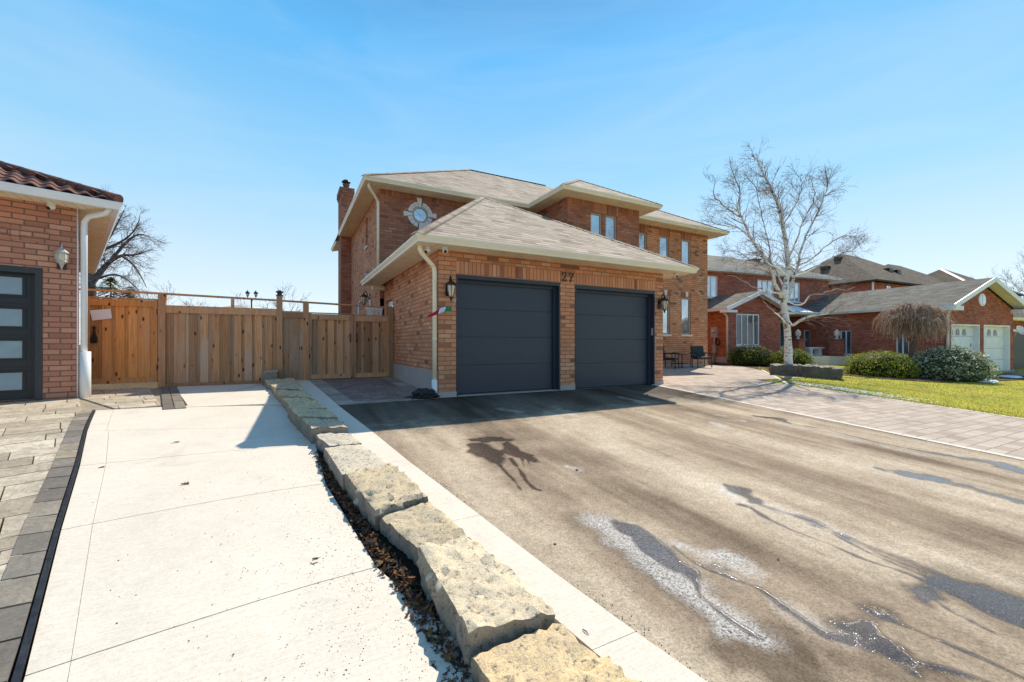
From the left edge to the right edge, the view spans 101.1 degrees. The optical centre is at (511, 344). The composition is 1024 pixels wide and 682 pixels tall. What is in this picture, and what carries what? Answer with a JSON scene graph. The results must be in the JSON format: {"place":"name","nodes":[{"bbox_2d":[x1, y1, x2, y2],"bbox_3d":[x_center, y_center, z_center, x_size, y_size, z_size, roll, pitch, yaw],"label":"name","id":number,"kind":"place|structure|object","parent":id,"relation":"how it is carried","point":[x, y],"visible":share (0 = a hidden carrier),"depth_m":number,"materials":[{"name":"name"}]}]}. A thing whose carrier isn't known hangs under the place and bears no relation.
{"place":"outdoors","nodes":[
{"label":"outdoors","id":0,"kind":"place"},
{"bbox_2d":[0,387,171,581],"bbox_3d":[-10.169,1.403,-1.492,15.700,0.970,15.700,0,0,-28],"label":"paver driveway","id":1,"kind":"structure","parent":0,"point":[88,405],"depth_m":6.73,"materials":[{"name":"stone"}]},
{"bbox_2d":[0,410,91,681],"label":"paver border","id":2,"kind":"object","parent":1,"relation":"on","point":[23,572],"visible":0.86,"depth_m":2.61,"materials":[{"name":"grey stone"}]},
{"bbox_2d":[11,410,94,681],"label":"edging strip","id":3,"kind":"object","parent":1,"relation":"on","point":[20,669],"visible":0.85,"depth_m":2.34,"materials":[{"name":"black plastic"}]},
{"bbox_2d":[161,386,173,409],"bbox_3d":[-6.336,0.977,7.716,0.137,0.168,3.132,0,0,-41],"label":"paver border","id":4,"kind":"object","parent":1,"relation":"on","point":[167,403],"visible":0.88,"depth_m":7.34,"materials":[{"name":"stone"}]},
{"bbox_2d":[169,386,185,408],"bbox_3d":[-6.213,0.977,7.789,0.137,0.165,3.121,0,0,-41],"label":"paver border","id":5,"kind":"object","parent":1,"relation":"on","point":[178,401],"visible":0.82,"depth_m":7.46,"materials":[{"name":"stone"}]},
{"bbox_2d":[23,383,472,681],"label":"concrete path","id":6,"kind":"structure","parent":0,"point":[147,517],"depth_m":2.55,"materials":[{"name":"grey concrete"}]},
{"bbox_2d":[61,456,429,681],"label":"soil crumbs","id":7,"kind":"object","parent":6,"relation":"on","point":[317,583],"visible":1,"depth_m":2.37,"materials":[{"name":"brown soil"}]},
{"bbox_2d":[262,370,278,385],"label":"armour stone","id":8,"kind":"object","parent":6,"relation":"on","point":[270,374],"visible":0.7,"depth_m":9.45,"materials":[{"name":"beige stone"}]},
{"bbox_2d":[324,377,411,401],"bbox_3d":[-3.154,0.934,9.011,1.410,0.132,3.740,0,0,-28],"label":"paver pad","id":9,"kind":"object","parent":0,"point":[363,389],"visible":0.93,"depth_m":8.84,"materials":[{"name":"grey stone"}]},
{"bbox_2d":[309,379,353,403],"bbox_3d":[-3.782,0.959,8.678,0.280,0.194,3.760,0,0,-32],"label":"paver border","id":10,"kind":"object","parent":9,"relation":"on","point":[333,394],"visible":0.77,"depth_m":8.26,"materials":[{"name":"concrete"}]},
{"bbox_2d":[339,398,437,404],"bbox_3d":[-2.153,1.021,7.453,1.708,0.073,0.182,0,0,-28],"label":"paver border","id":11,"kind":"object","parent":9,"relation":"on","point":[377,401],"visible":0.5,"depth_m":7.40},
{"bbox_2d":[382,377,417,393],"bbox_3d":[-2.393,0.960,9.414,0.298,0.192,3.728,0,0,-28],"label":"paver border","id":12,"kind":"object","parent":9,"relation":"on","point":[403,385],"visible":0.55,"depth_m":9.63,"materials":[{"name":"stone"}]},
{"bbox_2d":[403,388,439,398],"bbox_3d":[-1.672,0.894,7.755,0.679,0.184,0.323,0,0,0],"label":"plastic bag","id":13,"kind":"object","parent":9,"relation":"on","point":[420,393],"visible":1,"depth_m":7.65,"materials":[{"name":"plastic"}]},
{"bbox_2d":[318,451,436,618],"bbox_3d":[-1.172,1.368,3.339,0.301,0.295,4.258,0,0,-35],"label":"garden bed","id":14,"kind":"object","parent":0,"point":[409,563],"visible":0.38,"depth_m":2.82,"materials":[{"name":"soil"}]},
{"bbox_2d":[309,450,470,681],"bbox_3d":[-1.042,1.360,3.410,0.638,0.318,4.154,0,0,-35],"label":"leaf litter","id":15,"kind":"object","parent":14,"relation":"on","point":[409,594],"visible":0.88,"depth_m":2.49,"materials":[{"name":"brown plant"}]},
{"bbox_2d":[0,345,825,677],"bbox_3d":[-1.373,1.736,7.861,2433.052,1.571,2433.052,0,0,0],"label":"ground","id":16,"kind":"structure","parent":0,"point":[134,385],"depth_m":9.89,"materials":[{"name":"concrete"}]},
{"bbox_2d":[0,161,123,402],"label":"terracotta roof house","id":17,"kind":"structure","parent":16,"relation":"on","point":[42,357],"depth_m":7.14,"materials":[{"name":"orange brick"}]},
{"bbox_2d":[0,265,42,399],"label":"garage door","id":18,"kind":"structure","parent":17,"relation":"in","point":[21,288],"depth_m":7.00,"materials":[{"name":"grey metal"}]},
{"bbox_2d":[46,202,55,209],"bbox_3d":[-7.773,-2.319,7.108,0.118,0.120,0.119,0,0,-34],"label":"security camera","id":19,"kind":"object","parent":17,"relation":"attached to","point":[51,206],"visible":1,"depth_m":7.07,"materials":[{"name":"white plastic"}]},
{"bbox_2d":[53,244,69,269],"bbox_3d":[-7.692,-1.495,7.197,0.194,0.437,0.195,0,0,43],"label":"wall lantern","id":20,"kind":"object","parent":17,"relation":"attached to","point":[61,256],"depth_m":7.16,"materials":[{"name":"glass"}]},
{"bbox_2d":[79,277,134,337],"bbox_3d":[-18.633,-0.966,19.456,3.690,4.332,3.364,0,0,-41],"label":"conifer tree","id":21,"kind":"object","parent":16,"relation":"on","point":[108,280],"visible":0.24,"depth_m":19.45,"materials":[{"name":"green plant"}]},
{"bbox_2d":[79,184,170,299],"bbox_3d":[-19.434,-3.385,21.242,5.524,9.371,4.098,0,0,0],"label":"bare tree","id":22,"kind":"object","parent":16,"relation":"on","point":[93,279],"visible":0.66,"depth_m":21.04,"materials":[{"name":"brown plant"}]},
{"bbox_2d":[122,286,138,299],"bbox_3d":[-18.602,-0.822,20.496,2.736,4.044,2.806,0,0,0],"label":"conifer tree","id":23,"kind":"object","parent":16,"relation":"on","point":[129,287],"visible":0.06,"depth_m":20.46,"materials":[{"name":"green plant"}]},
{"bbox_2d":[114,271,176,302],"bbox_3d":[-23.535,-1.741,26.129,4.206,5.886,2.946,0,0,15],"label":"bare tree","id":24,"kind":"object","parent":16,"relation":"on","point":[146,291],"visible":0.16,"depth_m":26.35,"materials":[{"name":"brown plant"}]},
{"bbox_2d":[179,297,217,306],"bbox_3d":[-25.456,-1.571,34.166,3.244,5.550,4.482,0,0,-43],"label":"bare tree","id":25,"kind":"object","parent":16,"relation":"on","point":[201,303],"visible":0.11,"depth_m":34.53,"materials":[{"name":"brown plant"}]},
{"bbox_2d":[79,288,393,387],"bbox_3d":[-5.958,-0.040,9.721,6.337,2.480,0.160,0,0,-28],"label":"wooden fence","id":26,"kind":"object","parent":16,"relation":"on","point":[205,345],"visible":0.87,"depth_m":9.50,"materials":[{"name":"brown wood"}]},
{"bbox_2d":[88,296,157,383],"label":"wooden gate","id":27,"kind":"structure","parent":26,"relation":"attached to","point":[123,344],"depth_m":8.64,"materials":[{"name":"brown wood"}]},
{"bbox_2d":[90,309,111,320],"bbox_3d":[-8.247,-0.594,8.453,0.336,0.247,0.007,0,0,-27],"label":"paper notice","id":28,"kind":"object","parent":27,"relation":"attached to","point":[100,314],"visible":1,"depth_m":8.46,"materials":[{"name":"paper"}]},
{"bbox_2d":[309,312,352,378],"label":"wooden gate","id":29,"kind":"structure","parent":26,"relation":"attached to","point":[330,345],"depth_m":10.47,"materials":[{"name":"brown wood"}]},
{"bbox_2d":[353,314,388,377],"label":"wooden gate","id":30,"kind":"structure","parent":26,"relation":"attached to","point":[370,345],"depth_m":10.94,"materials":[{"name":"brown wood"}]},
{"bbox_2d":[245,290,257,307],"bbox_3d":[-13.590,-0.663,22.000,0.610,4.325,0.230,0,0,-17],"label":"street lamp","id":31,"kind":"object","parent":16,"relation":"on","point":[247,292],"visible":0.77,"depth_m":21.96,"materials":[{"name":"black metal"}]},
{"bbox_2d":[230,281,307,310],"bbox_3d":[-17.011,-1.624,29.744,5.135,5.650,5.372,0,0,0],"label":"bare tree","id":32,"kind":"object","parent":16,"relation":"on","point":[274,298],"visible":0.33,"depth_m":29.58,"materials":[{"name":"brown plant"}]},
{"bbox_2d":[264,378,296,389],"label":"armour stone","id":33,"kind":"object","parent":16,"relation":"on","point":[268,383],"visible":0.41,"depth_m":9.12,"materials":[{"name":"beige stone"}]},
{"bbox_2d":[270,383,303,393],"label":"armour stone","id":34,"kind":"object","parent":16,"relation":"on","point":[292,387],"visible":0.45,"depth_m":8.26,"materials":[{"name":"beige stone"}]},
{"bbox_2d":[273,389,314,402],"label":"armour stone","id":35,"kind":"object","parent":16,"relation":"on","point":[279,395],"visible":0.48,"depth_m":7.40,"materials":[{"name":"beige stone"}]},
{"bbox_2d":[281,397,325,410],"bbox_3d":[-3.369,1.134,6.759,0.445,0.495,1.480,0,0,-36],"label":"armour stone","id":36,"kind":"object","parent":16,"relation":"on","point":[307,403],"visible":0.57,"depth_m":6.70,"materials":[{"name":"beige stone"}]},
{"bbox_2d":[287,406,337,430],"bbox_3d":[-2.882,1.167,6.056,0.513,0.480,1.131,0,0,-34],"label":"armour stone","id":37,"kind":"object","parent":16,"relation":"on","point":[296,414],"visible":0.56,"depth_m":5.90,"materials":[{"name":"beige stone"}]},
{"bbox_2d":[299,418,347,443],"bbox_3d":[-2.440,1.214,5.458,0.470,0.491,0.727,0,0,-37],"label":"armour stone","id":38,"kind":"object","parent":16,"relation":"on","point":[311,429],"visible":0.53,"depth_m":5.28,"materials":[{"name":"beige stone"}]},
{"bbox_2d":[315,433,360,452],"bbox_3d":[-2.045,1.313,4.964,0.410,0.469,0.658,0,0,-36],"label":"armour stone","id":39,"kind":"object","parent":16,"relation":"on","point":[324,441],"visible":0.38,"depth_m":4.93,"materials":[{"name":"stone"}]},
{"bbox_2d":[324,444,387,490],"bbox_3d":[-1.599,1.353,4.287,0.482,0.485,1.053,0,0,-34],"label":"armour stone","id":40,"kind":"object","parent":16,"relation":"on","point":[341,460],"visible":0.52,"depth_m":4.21,"materials":[{"name":"stone"}]},
{"bbox_2d":[366,307,382,316],"bbox_3d":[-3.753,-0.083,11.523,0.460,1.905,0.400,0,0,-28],"label":"plastic chair","id":41,"kind":"object","parent":16,"relation":"on","point":[368,309],"visible":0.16,"depth_m":11.62,"materials":[{"name":"white plastic"}]},
{"bbox_2d":[345,463,427,530],"bbox_3d":[-1.073,1.382,3.551,0.468,0.538,0.862,0,0,-35],"label":"armour stone","id":42,"kind":"object","parent":16,"relation":"on","point":[375,495],"visible":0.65,"depth_m":3.42,"materials":[{"name":"beige stone"}]},
{"bbox_2d":[380,501,471,566],"bbox_3d":[-0.601,1.482,2.943,0.415,0.501,0.725,0,0,-38],"label":"armour stone","id":43,"kind":"object","parent":16,"relation":"on","point":[408,532],"visible":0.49,"depth_m":2.93,"materials":[{"name":"beige stone"}]},
{"bbox_2d":[416,536,554,667],"bbox_3d":[-0.202,1.476,2.313,0.504,0.538,0.869,0,0,-32],"label":"armour stone","id":44,"kind":"object","parent":16,"relation":"on","point":[479,595],"visible":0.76,"depth_m":2.17,"materials":[{"name":"stone"}]},
{"bbox_2d":[295,380,706,681],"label":"kerb","id":45,"kind":"structure","parent":16,"relation":"on","point":[634,654],"depth_m":2.40,"materials":[{"name":"concrete"}]},
{"bbox_2d":[331,169,729,397],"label":"brick house","id":46,"kind":"structure","parent":16,"relation":"on","point":[565,285],"depth_m":10.00,"materials":[{"name":"brick"}]},
{"bbox_2d":[360,291,369,304],"bbox_3d":[-5.049,-1.554,14.457,0.322,0.572,0.253,0,0,-28],"label":"wall lantern","id":47,"kind":"object","parent":46,"relation":"attached to","point":[363,296],"depth_m":14.39,"materials":[{"name":"black metal"}]},
{"bbox_2d":[403,198,436,228],"bbox_3d":[-2.932,-4.130,13.454,1.060,1.060,0.055,0,0,-28],"label":"round window","id":48,"kind":"structure","parent":46,"relation":"in","point":[417,214],"depth_m":13.44,"materials":[{"name":"stone"}]},
{"bbox_2d":[424,246,430,252],"bbox_3d":[-1.529,-1.706,7.642,0.120,0.124,0.120,0,0,0],"label":"security camera","id":49,"kind":"object","parent":46,"relation":"attached to","point":[427,249],"visible":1,"depth_m":7.60,"materials":[{"name":"white plastic"}]},
{"bbox_2d":[445,275,456,300],"bbox_3d":[-1.141,-1.036,7.827,0.216,0.488,0.274,0,0,-28],"label":"wall lantern","id":50,"kind":"object","parent":46,"relation":"attached to","point":[450,284],"depth_m":7.76,"materials":[{"name":"black metal"}]},
{"bbox_2d":[428,300,455,316],"bbox_3d":[-1.266,-0.666,7.592,0.566,0.388,0.110,0,0,-27],"label":"flag","id":51,"kind":"object","parent":50,"relation":"hanging from","point":[440,310],"visible":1,"depth_m":7.61,"materials":[{"name":"fabric"}]},
{"bbox_2d":[456,274,559,395],"bbox_3d":[-0.057,-0.172,8.672,2.379,2.320,0.218,0,0,-28],"label":"garage door","id":52,"kind":"structure","parent":46,"relation":"in","point":[492,335],"depth_m":8.70,"materials":[{"name":"black metal"}]},
{"bbox_2d":[590,212,600,234],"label":"window","id":53,"kind":"structure","parent":46,"relation":"in","point":[595,219],"depth_m":14.23,"materials":[{"name":"clear glass"}]},
{"bbox_2d":[605,215,615,239],"bbox_3d":[3.375,-3.830,14.516,0.500,1.160,0.050,0,0,-28],"label":"window","id":54,"kind":"structure","parent":46,"relation":"in","point":[610,221],"depth_m":14.53,"materials":[{"name":"clear glass"}]},
{"bbox_2d":[575,285,654,389],"bbox_3d":[2.422,-0.147,9.986,2.429,2.330,0.218,0,0,-28],"label":"garage door","id":55,"kind":"structure","parent":46,"relation":"in","point":[601,341],"depth_m":10.06,"materials":[{"name":"black metal"}]},
{"bbox_2d":[639,233,645,249],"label":"window","id":56,"kind":"structure","parent":46,"relation":"in","point":[642,236],"depth_m":16.79,"materials":[{"name":"clear glass"}]},
{"bbox_2d":[658,294,668,312],"bbox_3d":[3.747,-1.011,10.415,0.216,0.488,0.274,0,0,-28],"label":"wall lantern","id":57,"kind":"object","parent":46,"relation":"attached to","point":[663,302],"depth_m":10.36,"materials":[{"name":"black metal"}]},
{"bbox_2d":[660,236,667,256],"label":"window","id":58,"kind":"structure","parent":46,"relation":"in","point":[663,240],"depth_m":17.34,"materials":[{"name":"clear glass"}]},
{"bbox_2d":[663,296,671,335],"bbox_3d":[6.264,-1.147,17.301,0.670,1.625,0.135,0,0,-28],"label":"window","id":59,"kind":"structure","parent":46,"relation":"in","point":[665,315],"depth_m":17.41,"materials":[{"name":"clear glass"}]},
{"bbox_2d":[682,240,689,263],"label":"window","id":60,"kind":"structure","parent":46,"relation":"in","point":[685,244],"depth_m":17.95,"materials":[{"name":"clear glass"}]},
{"bbox_2d":[681,298,692,335],"bbox_3d":[7.381,-1.147,17.888,0.680,1.625,0.135,0,0,-28],"label":"window","id":61,"kind":"structure","parent":46,"relation":"in","point":[685,301],"depth_m":17.95,"materials":[{"name":"clear glass"}]},
{"bbox_2d":[471,623,641,681],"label":"armour stone","id":62,"kind":"object","parent":16,"relation":"on","point":[554,652],"visible":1,"depth_m":1.82,"materials":[{"name":"beige stone"}]},
{"bbox_2d":[708,255,1023,370],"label":"gabled brick house","id":63,"kind":"structure","parent":16,"relation":"on","point":[986,309],"depth_m":21.75,"materials":[{"name":"brick"}]},
{"bbox_2d":[708,276,716,298],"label":"window","id":64,"kind":"structure","parent":63,"relation":"in","point":[712,280],"depth_m":23.98,"materials":[{"name":"white glass"}]},
{"bbox_2d":[711,327,719,363],"bbox_3d":[10.398,0.060,21.590,0.188,1.880,0.556,0,0,-20],"label":"electric meter","id":65,"kind":"object","parent":63,"relation":"attached to","point":[714,332],"visible":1,"depth_m":21.61,"materials":[{"name":"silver metal"}]},
{"bbox_2d":[735,313,761,346],"bbox_3d":[12.041,-0.703,21.502,1.720,1.695,0.140,0,0,-20],"label":"window","id":66,"kind":"structure","parent":63,"relation":"in","point":[743,321],"depth_m":21.54,"materials":[{"name":"grey glass"}]},
{"bbox_2d":[758,280,772,295],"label":"window","id":67,"kind":"structure","parent":63,"relation":"in","point":[769,286],"depth_m":25.40,"materials":[{"name":"glass"}]},
{"bbox_2d":[780,320,783,349],"bbox_3d":[16.595,-0.405,25.748,0.900,2.090,0.060,0,0,-20],"label":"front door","id":68,"kind":"structure","parent":63,"relation":"in","point":[781,321],"depth_m":25.66,"materials":[{"name":"brown metal"}]},
{"bbox_2d":[787,282,801,302],"bbox_3d":[17.397,-3.197,26.106,1.370,1.305,0.140,0,0,-20],"label":"window","id":69,"kind":"structure","parent":63,"relation":"in","point":[794,297],"depth_m":26.21,"materials":[{"name":"glass"}]},
{"bbox_2d":[804,330,809,346],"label":"window","id":70,"kind":"structure","parent":63,"relation":"in","point":[806,332],"depth_m":25.24,"materials":[{"name":"glass"}]},
{"bbox_2d":[840,330,850,355],"bbox_3d":[18.390,-0.062,23.215,0.140,1.375,0.690,0,0,-20],"label":"window","id":71,"kind":"structure","parent":63,"relation":"in","point":[846,335],"depth_m":23.18,"materials":[{"name":"white metal"}]},
{"bbox_2d":[896,335,908,356],"bbox_3d":[19.273,-0.062,20.790,0.140,1.375,0.650,0,0,-20],"label":"window","id":72,"kind":"structure","parent":63,"relation":"in","point":[901,347],"depth_m":20.81,"materials":[{"name":"glass"}]},
{"bbox_2d":[951,324,979,353],"bbox_3d":[21.161,0.205,19.808,2.320,2.270,0.262,0,0,-20],"label":"garage door","id":73,"kind":"structure","parent":63,"relation":"in","point":[972,332],"depth_m":20.08,"materials":[{"name":"white metal"}]},
{"bbox_2d":[978,293,985,305],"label":"round window","id":74,"kind":"structure","parent":63,"relation":"in","point":[981,298],"depth_m":20.09,"materials":[{"name":"glass"}]},
{"bbox_2d":[984,325,1009,370],"bbox_3d":[23.689,0.205,20.733,2.340,2.270,0.262,0,0,-20],"label":"garage door","id":75,"kind":"structure","parent":63,"relation":"in","point":[996,337],"depth_m":20.99,"materials":[{"name":"white metal"}]},
{"bbox_2d":[1013,326,1023,337],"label":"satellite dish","id":76,"kind":"object","parent":63,"relation":"attached to","point":[1020,329],"visible":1,"depth_m":21.12,"materials":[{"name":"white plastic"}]},
{"bbox_2d":[805,254,1022,295],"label":"brown roof house","id":77,"kind":"structure","parent":16,"relation":"on","point":[880,276],"depth_m":40.64,"materials":[{"name":"red brick"}]},
{"bbox_2d":[992,251,1023,299],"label":"bare tree","id":78,"kind":"object","parent":16,"relation":"on","point":[1015,285],"visible":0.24,"depth_m":39.02,"materials":[{"name":"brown plant"}]},
{"bbox_2d":[1013,314,1023,368],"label":"dark roof house","id":79,"kind":"structure","parent":16,"relation":"on","point":[1018,348],"depth_m":23.44,"materials":[{"name":"red brick"}]},
{"bbox_2d":[1013,332,1023,368],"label":"garage door","id":80,"kind":"structure","parent":79,"relation":"in","point":[1018,341],"depth_m":23.48,"materials":[{"name":"grey metal"}]},
{"bbox_2d":[0,0,1023,344],"label":"sky","id":81,"kind":"structure","parent":0,"point":[239,126],"materials":[{"name":"blue"}]},
{"bbox_2d":[338,385,1023,681],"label":"driveway","id":82,"kind":"structure","parent":0,"point":[678,522],"depth_m":3.29,"materials":[{"name":"grey asphalt"}]},
{"bbox_2d":[343,406,711,681],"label":"asphalt grit","id":83,"kind":"object","parent":82,"relation":"on","point":[566,574],"visible":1,"depth_m":2.35,"materials":[{"name":"grey stone"}]},
{"bbox_2d":[663,365,807,383],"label":"interlock path","id":84,"kind":"structure","parent":0,"point":[689,374],"depth_m":13.93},
{"bbox_2d":[663,346,679,368],"bbox_3d":[6.030,0.505,16.173,0.633,0.859,0.660,0,0,33],"label":"patio chair","id":85,"kind":"object","parent":84,"relation":"on","point":[665,358],"visible":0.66,"depth_m":16.12,"materials":[{"name":"metal"}]},
{"bbox_2d":[671,354,692,367],"bbox_3d":[6.763,0.659,16.751,0.680,0.550,0.600,0,0,-28],"label":"patio table","id":86,"kind":"object","parent":84,"relation":"on","point":[682,363],"visible":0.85,"depth_m":16.55,"materials":[{"name":"grey metal"}]},
{"bbox_2d":[690,346,712,367],"bbox_3d":[7.688,0.505,17.167,0.660,0.859,0.633,0,0,-8],"label":"patio chair","id":87,"kind":"object","parent":84,"relation":"on","point":[697,352],"visible":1,"depth_m":17.36,"materials":[{"name":"metal"}]},
{"bbox_2d":[760,369,788,383],"bbox_3d":[9.180,1.078,14.970,0.213,0.176,7.257,0,0,25],"label":"paver border","id":88,"kind":"object","parent":84,"relation":"on","point":[783,381],"visible":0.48,"depth_m":12.98,"materials":[{"name":"concrete"}]},
{"bbox_2d":[811,355,856,364],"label":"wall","id":89,"kind":"structure","parent":0,"point":[828,360],"depth_m":21.92,"materials":[{"name":"concrete"}]},
{"bbox_2d":[792,339,806,353],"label":"brick pillar","id":90,"kind":"structure","parent":89,"relation":"on","point":[799,344],"depth_m":22.36,"materials":[{"name":"red brick"}]},
{"bbox_2d":[795,329,800,338],"bbox_3d":[15.309,-0.555,22.557,0.273,0.530,0.238,0,0,-20],"label":"post lantern","id":91,"kind":"object","parent":90,"relation":"on","point":[797,333],"visible":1,"depth_m":22.49,"materials":[{"name":"white plastic"}]},
{"bbox_2d":[805,347,824,355],"bbox_3d":[16.717,0.400,23.367,1.240,0.480,0.380,0,0,-20],"label":"stone bench","id":92,"kind":"object","parent":89,"relation":"on","point":[817,351],"visible":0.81,"depth_m":23.28,"materials":[{"name":"stone"}]},
{"bbox_2d":[828,339,845,355],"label":"brick pillar","id":93,"kind":"structure","parent":89,"relation":"on","point":[836,347],"depth_m":22.56,"materials":[{"name":"red brick"}]},
{"bbox_2d":[834,329,839,338],"bbox_3d":[17.516,-0.555,22.722,0.273,0.530,0.238,0,0,-20],"label":"post lantern","id":94,"kind":"object","parent":93,"relation":"on","point":[836,333],"visible":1,"depth_m":22.66,"materials":[{"name":"white plastic"}]},
{"bbox_2d":[656,380,1023,457],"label":"interlock path","id":95,"kind":"structure","parent":0,"point":[992,433],"depth_m":7.91,"materials":[{"name":"grey stone"}]},
{"bbox_2d":[652,384,1023,460],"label":"paver border","id":96,"kind":"object","parent":95,"relation":"on","point":[959,446],"visible":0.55,"depth_m":6.47,"materials":[{"name":"concrete"}]},
{"bbox_2d":[789,384,1023,418],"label":"paver border","id":97,"kind":"object","parent":95,"relation":"on","point":[913,402],"visible":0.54,"depth_m":9.22,"materials":[{"name":"concrete"}]},
{"bbox_2d":[713,362,1023,381],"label":"garden bed","id":98,"kind":"object","parent":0,"point":[923,379],"visible":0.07,"depth_m":15.19,"materials":[{"name":"soil"}]},
{"bbox_2d":[726,344,773,365],"bbox_3d":[10.859,0.590,19.205,2.195,1.242,1.704,0,0,0],"label":"rounded shrub","id":99,"kind":"object","parent":98,"relation":"on","point":[751,356],"visible":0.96,"depth_m":18.76,"materials":[{"name":"green plant"}]},
{"bbox_2d":[767,348,815,365],"bbox_3d":[12.184,0.706,18.396,1.960,1.146,1.564,0,0,0],"label":"rounded shrub","id":100,"kind":"object","parent":98,"relation":"on","point":[804,358],"visible":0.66,"depth_m":18.02,"materials":[{"name":"green plant"}]},
{"bbox_2d":[842,349,921,377],"bbox_3d":[13.626,0.835,15.614,2.521,1.344,2.144,0,0,0],"label":"rounded shrub","id":101,"kind":"object","parent":98,"relation":"on","point":[886,364],"visible":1,"depth_m":15.06,"materials":[{"name":"green plant"}]},
{"bbox_2d":[871,301,959,357],"bbox_3d":[15.811,-0.204,16.635,2.587,3.002,2.549,0,0,-42],"label":"weeping tree","id":102,"kind":"object","parent":98,"relation":"on","point":[913,321],"visible":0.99,"depth_m":16.27,"materials":[{"name":"brown plant"}]},
{"bbox_2d":[908,344,1001,381],"bbox_3d":[15.840,0.824,15.317,2.718,1.716,2.416,0,0,0],"label":"rounded shrub","id":103,"kind":"object","parent":98,"relation":"on","point":[953,364],"visible":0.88,"depth_m":14.67,"materials":[{"name":"green plant"}]},
{"bbox_2d":[1003,372,1023,375],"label":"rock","id":104,"kind":"object","parent":98,"relation":"on","point":[1014,373],"visible":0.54,"depth_m":18.06,"materials":[{"name":"grey stone"}]},
{"bbox_2d":[753,364,1023,417],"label":"lawn","id":105,"kind":"structure","parent":0,"point":[931,394],"depth_m":11.80,"materials":[{"name":"green plant"}]},
{"bbox_2d":[686,135,880,364],"bbox_3d":[9.827,-3.150,14.777,7.761,8.048,4.546,0,0,0],"label":"birch tree","id":106,"kind":"object","parent":105,"relation":"on","point":[783,295],"visible":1,"depth_m":14.56,"materials":[{"name":"white plant"}]},
{"bbox_2d":[768,363,843,380],"bbox_3d":[9.775,0.964,14.085,2.078,0.633,0.627,0,0,30],"label":"stone ledge","id":107,"kind":"object","parent":105,"relation":"on","point":[818,371],"visible":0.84,"depth_m":13.85,"materials":[{"name":"grey stone"}]},
{"bbox_2d":[789,380,937,402],"bbox_3d":[8.699,1.181,10.646,0.783,0.264,3.582,0,0,-31],"label":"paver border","id":108,"kind":"object","parent":105,"relation":"on","point":[853,390],"visible":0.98,"depth_m":10.82,"materials":[{"name":"grey"}]},
{"bbox_2d":[812,363,1023,382],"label":"snow","id":109,"kind":"structure","parent":105,"relation":"on","point":[996,381],"depth_m":16.88,"materials":[{"name":"snow"}]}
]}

